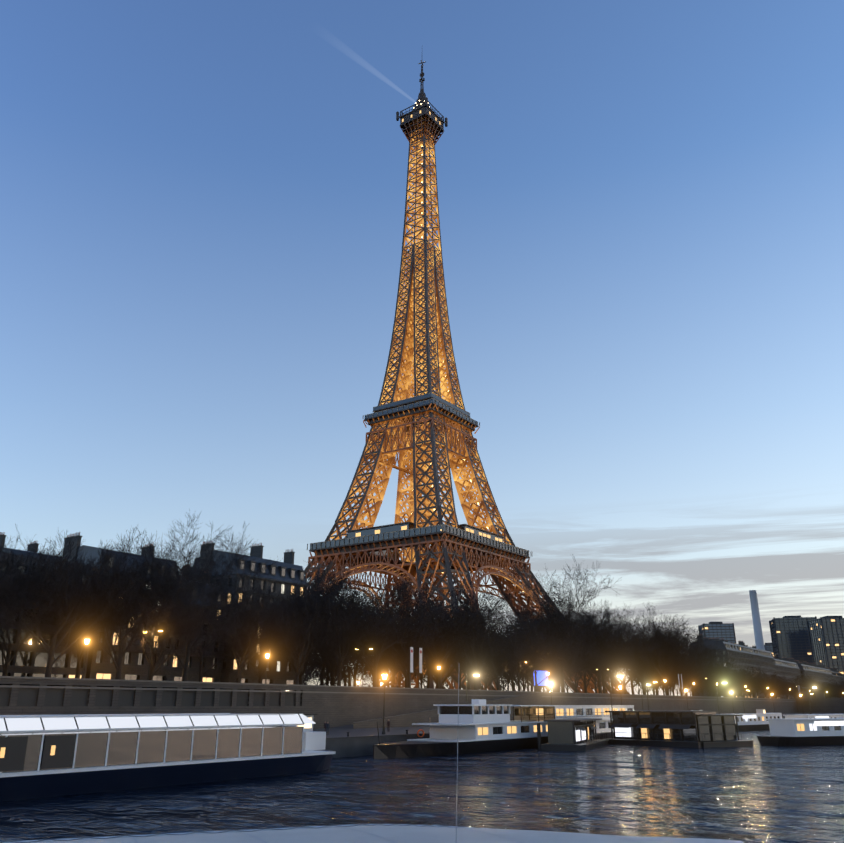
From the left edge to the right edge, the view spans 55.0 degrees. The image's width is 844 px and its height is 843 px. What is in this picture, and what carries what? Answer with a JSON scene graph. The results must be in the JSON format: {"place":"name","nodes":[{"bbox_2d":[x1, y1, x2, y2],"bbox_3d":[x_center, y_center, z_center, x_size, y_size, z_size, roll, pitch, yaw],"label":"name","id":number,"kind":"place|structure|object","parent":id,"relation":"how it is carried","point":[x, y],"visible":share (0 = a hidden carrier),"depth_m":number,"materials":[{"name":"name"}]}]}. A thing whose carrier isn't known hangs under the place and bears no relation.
{"place":"outdoors","nodes":[
{"label":"outdoors","id":0,"kind":"place"},
{"bbox_2d":[0,687,300,705],"bbox_3d":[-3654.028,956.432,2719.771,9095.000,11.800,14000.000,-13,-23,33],"label":"quay wall","id":1,"kind":"structure","parent":0,"point":[53,697],"depth_m":110.00,"materials":[{"name":"grey stone"}]},
{"bbox_2d":[0,549,30,643],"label":"tree","id":2,"kind":"object","parent":1,"relation":"on","point":[1,594],"visible":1,"depth_m":97.65,"materials":[{"name":"brown plant"}]},
{"bbox_2d":[0,524,95,675],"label":"tree","id":3,"kind":"object","parent":1,"relation":"on","point":[7,658],"visible":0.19,"depth_m":123.08,"materials":[{"name":"brown plant"}]},
{"bbox_2d":[0,552,98,677],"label":"building","id":4,"kind":"structure","parent":1,"relation":"on","point":[26,661],"depth_m":134.37,"materials":[{"name":"stone"}]},
{"bbox_2d":[0,531,157,676],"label":"tree","id":5,"kind":"object","parent":1,"relation":"on","point":[35,582],"visible":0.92,"depth_m":110.21,"materials":[{"name":"brown plant"}]},
{"bbox_2d":[32,553,154,677],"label":"tree","id":6,"kind":"object","parent":1,"relation":"on","point":[79,662],"visible":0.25,"depth_m":131.15,"materials":[{"name":"brown plant"}]},
{"bbox_2d":[0,532,190,578],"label":"building","id":7,"kind":"structure","parent":1,"relation":"on","point":[3,537],"depth_m":171.03,"materials":[{"name":"stone"}]},
{"bbox_2d":[62,532,181,680],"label":"building","id":8,"kind":"structure","parent":1,"relation":"on","point":[135,665],"depth_m":149.21,"materials":[{"name":"stone"}]},
{"bbox_2d":[36,525,236,678],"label":"tree","id":9,"kind":"object","parent":1,"relation":"on","point":[121,652],"visible":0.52,"depth_m":120.10,"materials":[{"name":"brown plant"}]},
{"bbox_2d":[84,566,222,679],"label":"tree","id":10,"kind":"object","parent":1,"relation":"on","point":[152,667],"visible":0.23,"depth_m":140.95,"materials":[{"name":"brown plant"}]},
{"bbox_2d":[108,509,281,680],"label":"tree","id":11,"kind":"object","parent":1,"relation":"on","point":[185,665],"visible":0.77,"depth_m":126.45,"materials":[{"name":"brown plant"}]},
{"bbox_2d":[171,574,228,681],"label":"building","id":12,"kind":"structure","parent":1,"relation":"on","point":[214,674],"depth_m":163.75,"materials":[{"name":"stone"}]},
{"bbox_2d":[152,550,288,681],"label":"tree","id":13,"kind":"object","parent":1,"relation":"on","point":[201,672],"visible":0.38,"depth_m":156.34,"materials":[{"name":"brown plant"}]},
{"bbox_2d":[188,540,309,690],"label":"haussmann building","id":14,"kind":"structure","parent":1,"relation":"on","point":[286,570],"depth_m":178.26,"materials":[{"name":"stone"}]},
{"bbox_2d":[188,588,311,682],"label":"tree","id":15,"kind":"object","parent":1,"relation":"on","point":[272,622],"visible":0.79,"depth_m":135.57,"materials":[{"name":"brown plant"}]},
{"bbox_2d":[212,618,307,683],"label":"tree","id":16,"kind":"object","parent":1,"relation":"on","point":[252,662],"visible":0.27,"depth_m":164.33,"materials":[{"name":"brown plant"}]},
{"bbox_2d":[244,586,358,690],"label":"tree","id":17,"kind":"object","parent":1,"relation":"on","point":[300,675],"visible":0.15,"depth_m":169.70,"materials":[{"name":"brown plant"}]},
{"bbox_2d":[248,553,366,690],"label":"tree","id":18,"kind":"object","parent":1,"relation":"on","point":[304,606],"visible":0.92,"depth_m":145.77,"materials":[{"name":"brown plant"}]},
{"bbox_2d":[305,628,364,685],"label":"tree","id":19,"kind":"object","parent":1,"relation":"on","point":[334,674],"visible":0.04,"depth_m":179.29,"materials":[{"name":"brown plant"}]},
{"bbox_2d":[305,654,367,685],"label":"tree","id":20,"kind":"object","parent":1,"relation":"on","point":[344,681],"visible":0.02,"depth_m":256.65,"materials":[{"name":"brown plant"}]},
{"bbox_2d":[305,634,373,685],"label":"tree","id":21,"kind":"object","parent":1,"relation":"on","point":[348,677],"visible":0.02,"depth_m":217.49,"materials":[{"name":"brown plant"}]},
{"bbox_2d":[304,559,379,684],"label":"tree","id":22,"kind":"object","parent":1,"relation":"on","point":[322,679],"visible":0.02,"depth_m":215.64,"materials":[{"name":"brown plant"}]},
{"bbox_2d":[290,577,402,685],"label":"tree","id":23,"kind":"object","parent":1,"relation":"on","point":[352,603],"visible":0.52,"depth_m":155.96,"materials":[{"name":"brown plant"}]},
{"bbox_2d":[300,588,396,685],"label":"tree","id":24,"kind":"object","parent":1,"relation":"on","point":[354,644],"visible":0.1,"depth_m":188.43,"materials":[{"name":"brown plant"}]},
{"bbox_2d":[335,625,386,685],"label":"tree","id":25,"kind":"object","parent":1,"relation":"on","point":[354,680],"visible":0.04,"depth_m":229.59,"materials":[{"name":"brown plant"}]},
{"bbox_2d":[316,596,422,686],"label":"tree","id":26,"kind":"object","parent":1,"relation":"on","point":[380,660],"visible":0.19,"depth_m":190.77,"materials":[{"name":"brown plant"}]},
{"bbox_2d":[351,659,388,686],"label":"tree","id":27,"kind":"object","parent":1,"relation":"on","point":[365,672],"visible":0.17,"depth_m":441.19,"materials":[{"name":"brown plant"}]},
{"bbox_2d":[319,570,447,686],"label":"tree","id":28,"kind":"object","parent":1,"relation":"on","point":[375,663],"visible":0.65,"depth_m":167.06,"materials":[{"name":"brown plant"}]},
{"bbox_2d":[341,569,467,687],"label":"tree","id":29,"kind":"object","parent":1,"relation":"on","point":[373,654],"visible":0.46,"depth_m":175.58,"materials":[{"name":"brown plant"}]},
{"bbox_2d":[377,610,446,687],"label":"tree","id":30,"kind":"object","parent":1,"relation":"on","point":[417,673],"visible":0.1,"depth_m":207.94,"materials":[{"name":"brown plant"}]},
{"bbox_2d":[409,647,421,687],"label":"banner pair","id":31,"kind":"object","parent":1,"relation":"on","point":[411,660],"visible":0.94,"depth_m":166.09,"materials":[{"name":"white fabric"}]},
{"bbox_2d":[371,579,468,687],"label":"tree","id":32,"kind":"object","parent":1,"relation":"on","point":[428,678],"visible":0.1,"depth_m":228.79,"materials":[{"name":"brown plant"}]},
{"bbox_2d":[379,618,488,683],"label":"tree","id":33,"kind":"object","parent":1,"relation":"on","point":[435,672],"depth_m":236.14,"materials":[{"name":"brown plant"}]},
{"bbox_2d":[385,592,488,688],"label":"tree","id":34,"kind":"object","parent":1,"relation":"on","point":[453,629],"visible":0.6,"depth_m":185.64,"materials":[{"name":"brown plant"}]},
{"bbox_2d":[416,624,484,688],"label":"tree","id":35,"kind":"object","parent":1,"relation":"on","point":[448,659],"visible":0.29,"depth_m":210.78,"materials":[{"name":"brown plant"}]},
{"bbox_2d":[424,605,498,688],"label":"tree","id":36,"kind":"object","parent":1,"relation":"on","point":[459,674],"visible":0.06,"depth_m":221.29,"materials":[{"name":"brown plant"}]},
{"bbox_2d":[305,60,629,693],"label":"tower","id":37,"kind":"structure","parent":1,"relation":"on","point":[423,422],"depth_m":347.30,"materials":[{"name":"brown metal"}]},
{"bbox_2d":[440,643,501,689],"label":"tree","id":38,"kind":"object","parent":1,"relation":"on","point":[485,681],"visible":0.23,"depth_m":231.85,"materials":[{"name":"brown plant"}]},
{"bbox_2d":[432,618,509,689],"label":"tree","id":39,"kind":"object","parent":1,"relation":"on","point":[468,682],"visible":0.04,"depth_m":232.79,"materials":[{"name":"brown plant"}]},
{"bbox_2d":[425,572,535,689],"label":"tree","id":40,"kind":"object","parent":1,"relation":"on","point":[473,665],"visible":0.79,"depth_m":191.94,"materials":[{"name":"brown plant"}]},
{"bbox_2d":[459,623,539,689],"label":"tree","id":41,"kind":"object","parent":1,"relation":"on","point":[498,655],"visible":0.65,"depth_m":203.58,"materials":[{"name":"brown plant"}]},
{"bbox_2d":[483,635,541,690],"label":"tree","id":42,"kind":"object","parent":1,"relation":"on","point":[512,681],"visible":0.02,"depth_m":241.98,"materials":[{"name":"brown plant"}]},
{"bbox_2d":[478,616,578,690],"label":"tree","id":43,"kind":"object","parent":1,"relation":"on","point":[532,641],"visible":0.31,"depth_m":209.64,"materials":[{"name":"brown plant"}]},
{"bbox_2d":[490,601,569,690],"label":"tree","id":44,"kind":"object","parent":1,"relation":"on","point":[531,685],"visible":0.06,"depth_m":250.75,"materials":[{"name":"brown plant"}]},
{"bbox_2d":[511,633,560,690],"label":"tree","id":45,"kind":"object","parent":1,"relation":"on","point":[528,684],"visible":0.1,"depth_m":236.83,"materials":[{"name":"brown plant"}]},
{"bbox_2d":[532,670,548,691],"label":"led screen","id":46,"kind":"object","parent":1,"relation":"on","point":[542,674],"visible":0.55,"depth_m":226.30,"materials":[{"name":"blue metal"}]},
{"bbox_2d":[498,608,588,695],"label":"tree","id":47,"kind":"object","parent":1,"relation":"on","point":[551,663],"visible":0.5,"depth_m":218.99,"materials":[{"name":"brown plant"}]},
{"bbox_2d":[491,590,596,691],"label":"tree","id":48,"kind":"object","parent":1,"relation":"on","point":[559,629],"visible":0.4,"depth_m":228.05,"materials":[{"name":"brown plant"}]},
{"bbox_2d":[476,554,618,691],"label":"tree","id":49,"kind":"object","parent":1,"relation":"on","point":[563,608],"visible":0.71,"depth_m":232.11,"materials":[{"name":"brown plant"}]},
{"bbox_2d":[518,632,585,691],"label":"tree","id":50,"kind":"object","parent":1,"relation":"on","point":[555,677],"visible":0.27,"depth_m":225.81,"materials":[{"name":"brown plant"}]},
{"bbox_2d":[534,635,609,692],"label":"tree","id":51,"kind":"object","parent":1,"relation":"on","point":[586,654],"visible":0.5,"depth_m":239.24,"materials":[{"name":"brown plant"}]},
{"bbox_2d":[559,637,625,692],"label":"tree","id":52,"kind":"object","parent":1,"relation":"on","point":[607,650],"visible":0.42,"depth_m":248.35,"materials":[{"name":"brown plant"}]},
{"bbox_2d":[549,619,635,692],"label":"tree","id":53,"kind":"object","parent":1,"relation":"on","point":[585,685],"visible":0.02,"depth_m":262.75,"materials":[{"name":"brown plant"}]},
{"bbox_2d":[561,600,625,692],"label":"tree","id":54,"kind":"object","parent":1,"relation":"on","point":[594,622],"visible":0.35,"depth_m":259.05,"materials":[{"name":"brown plant"}]},
{"bbox_2d":[573,612,639,688],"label":"tree","id":55,"kind":"object","parent":1,"relation":"on","point":[623,673],"visible":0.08,"depth_m":297.57,"materials":[{"name":"brown plant"}]},
{"bbox_2d":[574,600,651,693],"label":"tree","id":56,"kind":"object","parent":1,"relation":"on","point":[612,687],"visible":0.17,"depth_m":311.85,"materials":[{"name":"brown plant"}]},
{"bbox_2d":[579,619,660,693],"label":"tree","id":57,"kind":"object","parent":1,"relation":"on","point":[609,638],"visible":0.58,"depth_m":254.06,"materials":[{"name":"brown plant"}]},
{"bbox_2d":[593,656,647,693],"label":"tree","id":58,"kind":"object","parent":1,"relation":"on","point":[631,672],"visible":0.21,"depth_m":308.40,"materials":[{"name":"brown plant"}]},
{"bbox_2d":[592,601,689,695],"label":"tree","id":59,"kind":"object","parent":1,"relation":"on","point":[637,623],"visible":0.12,"depth_m":322.78,"materials":[{"name":"brown plant"}]},
{"bbox_2d":[601,624,682,694],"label":"tree","id":60,"kind":"object","parent":1,"relation":"on","point":[648,669],"visible":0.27,"depth_m":299.62,"materials":[{"name":"brown plant"}]},
{"bbox_2d":[619,659,667,694],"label":"tree","id":61,"kind":"object","parent":1,"relation":"on","point":[653,671],"visible":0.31,"depth_m":309.97,"materials":[{"name":"brown plant"}]},
{"bbox_2d":[614,631,691,694],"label":"tree","id":62,"kind":"object","parent":1,"relation":"on","point":[647,679],"visible":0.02,"depth_m":308.62,"materials":[{"name":"brown plant"}]},
{"bbox_2d":[616,627,698,694],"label":"tree","id":63,"kind":"object","parent":1,"relation":"on","point":[691,652],"visible":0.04,"depth_m":312.78,"materials":[{"name":"brown plant"}]},
{"bbox_2d":[622,609,716,694],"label":"tree","id":64,"kind":"object","parent":1,"relation":"on","point":[654,642],"visible":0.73,"depth_m":296.53,"materials":[{"name":"brown plant"}]},
{"bbox_2d":[642,645,704,695],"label":"tree","id":65,"kind":"object","parent":1,"relation":"on","point":[669,667],"visible":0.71,"depth_m":303.19,"materials":[{"name":"brown plant"}]},
{"bbox_2d":[648,626,730,695],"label":"tree","id":66,"kind":"object","parent":1,"relation":"on","point":[694,631],"visible":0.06,"depth_m":390.19,"materials":[{"name":"brown plant"}]},
{"bbox_2d":[675,668,705,695],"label":"tree","id":67,"kind":"object","parent":1,"relation":"on","point":[697,678],"visible":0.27,"depth_m":324.42,"materials":[{"name":"brown plant"}]},
{"bbox_2d":[658,629,738,695],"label":"tree","id":68,"kind":"object","parent":1,"relation":"on","point":[707,653],"visible":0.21,"depth_m":318.05,"materials":[{"name":"brown plant"}]},
{"bbox_2d":[686,666,717,695],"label":"tree","id":69,"kind":"object","parent":1,"relation":"on","point":[704,678],"visible":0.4,"depth_m":328.54,"materials":[{"name":"brown plant"}]},
{"bbox_2d":[685,644,731,695],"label":"tree","id":70,"kind":"object","parent":1,"relation":"on","point":[712,655],"visible":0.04,"depth_m":385.96,"materials":[{"name":"brown plant"}]},
{"bbox_2d":[686,661,732,696],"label":"tree","id":71,"kind":"object","parent":1,"relation":"on","point":[715,674],"visible":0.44,"depth_m":341.35,"materials":[{"name":"brown plant"}]},
{"bbox_2d":[698,622,735,643],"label":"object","id":72,"kind":"object","parent":1,"relation":"on","point":[719,630],"visible":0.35,"depth_m":903.44,"materials":[{"name":"grey glass"}]},
{"bbox_2d":[704,668,740,696],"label":"tree","id":73,"kind":"object","parent":1,"relation":"on","point":[720,685],"visible":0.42,"depth_m":349.21,"materials":[{"name":"brown plant"}]},
{"bbox_2d":[706,660,753,696],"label":"tree","id":74,"kind":"object","parent":1,"relation":"on","point":[727,672],"visible":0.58,"depth_m":361.83,"materials":[{"name":"brown plant"}]},
{"bbox_2d":[715,672,745,696],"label":"tree","id":75,"kind":"object","parent":1,"relation":"on","point":[738,675],"visible":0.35,"depth_m":370.44,"materials":[{"name":"brown plant"}]},
{"bbox_2d":[730,668,757,697],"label":"tree","id":76,"kind":"object","parent":1,"relation":"on","point":[746,675],"visible":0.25,"depth_m":379.34,"materials":[{"name":"brown plant"}]},
{"bbox_2d":[731,671,768,697],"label":"tree","id":77,"kind":"object","parent":1,"relation":"on","point":[761,683],"visible":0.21,"depth_m":397.93,"materials":[{"name":"brown plant"}]},
{"bbox_2d":[736,676,768,697],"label":"tree","id":78,"kind":"object","parent":1,"relation":"on","point":[752,680],"visible":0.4,"depth_m":386.19,"materials":[{"name":"brown plant"}]},
{"bbox_2d":[738,662,773,697],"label":"tree","id":79,"kind":"object","parent":1,"relation":"on","point":[764,676],"visible":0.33,"depth_m":406.49,"materials":[{"name":"brown plant"}]},
{"bbox_2d":[749,590,764,649],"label":"chimney","id":80,"kind":"object","parent":1,"relation":"on","point":[758,635],"visible":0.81,"depth_m":1009.72,"materials":[{"name":"grey concrete"}]},
{"bbox_2d":[765,673,787,697],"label":"tree","id":81,"kind":"object","parent":1,"relation":"on","point":[776,678],"visible":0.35,"depth_m":423.28,"materials":[{"name":"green plant"}]},
{"bbox_2d":[765,675,797,698],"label":"tree","id":82,"kind":"object","parent":1,"relation":"on","point":[789,683],"visible":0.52,"depth_m":432.66,"materials":[{"name":"brown plant"}]},
{"bbox_2d":[769,615,816,663],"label":"high-rise building","id":83,"kind":"structure","parent":1,"relation":"on","point":[789,637],"depth_m":913.58,"materials":[{"name":"grey glass"}]},
{"bbox_2d":[785,676,818,694],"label":"tree","id":84,"kind":"object","parent":1,"relation":"on","point":[798,683],"visible":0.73,"depth_m":481.18,"materials":[{"name":"brown plant"}]},
{"bbox_2d":[794,673,821,695],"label":"tree","id":85,"kind":"object","parent":1,"relation":"on","point":[811,680],"visible":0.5,"depth_m":502.18,"materials":[{"name":"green plant"}]},
{"bbox_2d":[806,616,843,676],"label":"high-rise building","id":86,"kind":"structure","parent":1,"relation":"on","point":[826,636],"depth_m":821.48,"materials":[{"name":"grey glass"}]},
{"bbox_2d":[825,667,843,697],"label":"quay building","id":87,"kind":"structure","parent":1,"relation":"on","point":[837,676],"depth_m":780.02,"materials":[{"name":"stone"}]},
{"bbox_2d":[286,714,316,730],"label":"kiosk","id":88,"kind":"object","parent":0,"point":[308,727],"visible":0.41,"depth_m":103.96,"materials":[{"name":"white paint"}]},
{"bbox_2d":[0,730,843,842],"bbox_3d":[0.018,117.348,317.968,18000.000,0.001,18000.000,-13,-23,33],"label":"river water","id":89,"kind":"structure","parent":0,"point":[756,792],"depth_m":52.41,"materials":[{"name":"blue liquid"}]},
{"bbox_2d":[0,713,335,801],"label":"tour boat","id":90,"kind":"object","parent":89,"relation":"on","point":[42,756],"visible":0.94,"depth_m":59.02,"materials":[{"name":"white"}]},
{"bbox_2d":[0,682,742,842],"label":"boat bow","id":91,"kind":"object","parent":89,"relation":"on","point":[381,833],"visible":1,"depth_m":9.93,"materials":[{"name":"grey"}]},
{"bbox_2d":[373,699,633,758],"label":"boat","id":92,"kind":"object","parent":89,"relation":"on","point":[478,725],"visible":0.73,"depth_m":106.79,"materials":[{"name":"white metal"}]},
{"bbox_2d":[537,718,608,750],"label":"houseboat","id":93,"kind":"object","parent":89,"relation":"on","point":[575,734],"visible":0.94,"depth_m":110.06,"materials":[{"name":"grey metal"}]},
{"bbox_2d":[601,711,719,747],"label":"houseboat","id":94,"kind":"object","parent":89,"relation":"on","point":[663,728],"visible":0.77,"depth_m":122.09,"materials":[{"name":"grey metal"}]},
{"bbox_2d":[692,714,753,747],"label":"houseboat","id":95,"kind":"object","parent":89,"relation":"on","point":[717,730],"visible":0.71,"depth_m":119.84,"materials":[{"name":"grey metal"}]},
{"bbox_2d":[734,713,781,730],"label":"moored barge","id":96,"kind":"object","parent":89,"relation":"on","point":[752,721],"visible":0.58,"depth_m":197.98,"materials":[{"name":"black"}]},
{"bbox_2d":[757,717,843,745],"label":"moored barge","id":97,"kind":"object","parent":89,"relation":"on","point":[806,731],"visible":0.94,"depth_m":122.30,"materials":[{"name":"white metal"}]},
{"bbox_2d":[785,714,843,718],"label":"moored barge","id":98,"kind":"object","parent":89,"relation":"on","point":[814,716],"visible":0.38,"depth_m":181.47,"materials":[{"name":"white metal"}]},
{"bbox_2d":[795,698,843,712],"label":"pont iena bridge","id":99,"kind":"structure","parent":89,"relation":"in","point":[826,705],"depth_m":427.38,"materials":[{"name":"stone"}]},
{"bbox_2d":[800,686,812,700],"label":"equestrian statue","id":100,"kind":"object","parent":99,"relation":"on","point":[804,694],"visible":0.98,"depth_m":430.29,"materials":[{"name":"stone"}]},
{"bbox_2d":[0,0,843,695],"label":"sky","id":101,"kind":"structure","parent":0,"point":[641,202],"materials":[{"name":"blue"}]},
{"bbox_2d":[313,713,843,757],"bbox_3d":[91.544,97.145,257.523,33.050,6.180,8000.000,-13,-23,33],"label":"quay pavement","id":102,"kind":"structure","parent":0,"point":[360,742],"depth_m":101.99,"materials":[{"name":"stone"}]},
{"bbox_2d":[382,671,386,734],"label":"street lamp","id":103,"kind":"object","parent":102,"relation":"on","point":[384,675],"visible":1,"depth_m":110.34,"materials":[{"name":"grey metal"}]},
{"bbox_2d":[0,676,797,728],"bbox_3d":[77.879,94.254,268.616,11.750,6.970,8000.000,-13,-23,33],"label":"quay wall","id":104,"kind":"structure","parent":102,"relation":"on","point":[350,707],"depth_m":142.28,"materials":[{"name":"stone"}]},
{"bbox_2d":[690,634,778,698],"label":"quay building","id":105,"kind":"structure","parent":0,"point":[742,653],"depth_m":489.68,"materials":[{"name":"stone"}]},
{"bbox_2d":[773,656,800,698],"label":"quay building","id":106,"kind":"structure","parent":0,"point":[787,667],"depth_m":595.21,"materials":[{"name":"stone"}]},
{"bbox_2d":[789,658,834,697],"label":"quay building","id":107,"kind":"structure","parent":0,"point":[820,672],"depth_m":677.29,"materials":[{"name":"stone"}]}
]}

